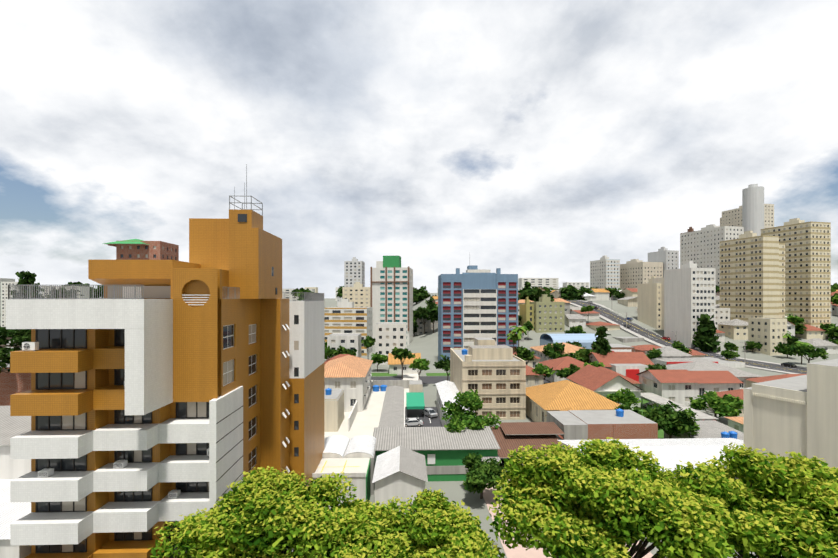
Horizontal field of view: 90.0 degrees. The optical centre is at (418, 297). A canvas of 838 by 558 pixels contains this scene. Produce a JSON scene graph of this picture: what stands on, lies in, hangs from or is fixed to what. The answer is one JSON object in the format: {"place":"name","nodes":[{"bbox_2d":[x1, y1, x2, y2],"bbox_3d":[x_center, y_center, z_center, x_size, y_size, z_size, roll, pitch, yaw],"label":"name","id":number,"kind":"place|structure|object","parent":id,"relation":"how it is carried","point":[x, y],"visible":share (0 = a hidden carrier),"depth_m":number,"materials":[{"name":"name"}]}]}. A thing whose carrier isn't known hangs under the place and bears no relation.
{"place":"outdoors","nodes":[
{"label":"outdoors","id":0,"kind":"place"},
{"bbox_2d":[0,271,835,372],"bbox_3d":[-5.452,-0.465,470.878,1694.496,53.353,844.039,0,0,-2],"label":"dark tree","id":1,"kind":"object","parent":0,"point":[601,344],"visible":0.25,"depth_m":195.40,"materials":[{"name":"green plant"}]},
{"bbox_2d":[0,293,837,557],"bbox_3d":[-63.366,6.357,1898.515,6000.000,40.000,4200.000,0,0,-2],"label":"ground","id":2,"kind":"structure","parent":0,"point":[425,345],"depth_m":180.46,"materials":[{"name":"grey concrete"}]},
{"bbox_2d":[6,164,323,557],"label":"building","id":3,"kind":"structure","parent":2,"relation":"on","point":[160,393],"depth_m":31.84,"materials":[{"name":"paint"}]},
{"bbox_2d":[0,270,827,557],"bbox_3d":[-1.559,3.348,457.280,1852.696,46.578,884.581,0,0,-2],"label":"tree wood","id":4,"kind":"object","parent":2,"relation":"on","point":[640,550],"visible":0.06,"depth_m":31.06,"materials":[{"name":"brown plant"}]},
{"bbox_2d":[45,283,837,493],"bbox_3d":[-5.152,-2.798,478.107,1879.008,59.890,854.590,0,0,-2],"label":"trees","id":5,"kind":"object","parent":4,"relation":"attached to","point":[479,474],"visible":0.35,"depth_m":134.76,"materials":[{"name":"green plant"}]},
{"bbox_2d":[149,439,837,557],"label":"leaves","id":6,"kind":"object","parent":4,"relation":"attached to","point":[627,526],"visible":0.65,"depth_m":26.16,"materials":[{"name":"green plant"}]},
{"bbox_2d":[371,287,837,432],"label":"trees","id":7,"kind":"object","parent":4,"relation":"attached to","point":[728,405],"visible":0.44,"depth_m":85.63,"materials":[{"name":"green plant"}]},
{"bbox_2d":[0,333,837,557],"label":"low-rise buildings","id":8,"kind":"structure","parent":2,"relation":"on","point":[372,442],"depth_m":65.41,"materials":[{"name":"concrete"}]},
{"bbox_2d":[0,239,837,373],"bbox_3d":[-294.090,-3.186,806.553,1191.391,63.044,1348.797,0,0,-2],"label":"buildings","id":9,"kind":"structure","parent":2,"relation":"on","point":[767,333],"depth_m":189.19,"materials":[{"name":"concrete"}]},
{"bbox_2d":[324,256,564,419],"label":"buildings","id":10,"kind":"structure","parent":2,"relation":"on","point":[477,314],"depth_m":158.78,"materials":[{"name":"beige concrete"}]},
{"bbox_2d":[405,287,806,471],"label":"avenue","id":11,"kind":"object","parent":2,"relation":"on","point":[618,322],"visible":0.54,"depth_m":200.32,"materials":[{"name":"grey asphalt"}]},
{"bbox_2d":[506,326,811,350],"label":"trees","id":12,"kind":"object","parent":2,"relation":"on","point":[513,336],"visible":0.46,"depth_m":152.06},
{"bbox_2d":[590,184,830,347],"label":"apartment buildings","id":13,"kind":"structure","parent":2,"relation":"on","point":[749,258],"depth_m":224.52,"materials":[{"name":"beige concrete"}]},
{"bbox_2d":[0,0,837,297],"label":"sky","id":14,"kind":"structure","parent":0,"point":[524,138],"materials":[{"name":"white"}]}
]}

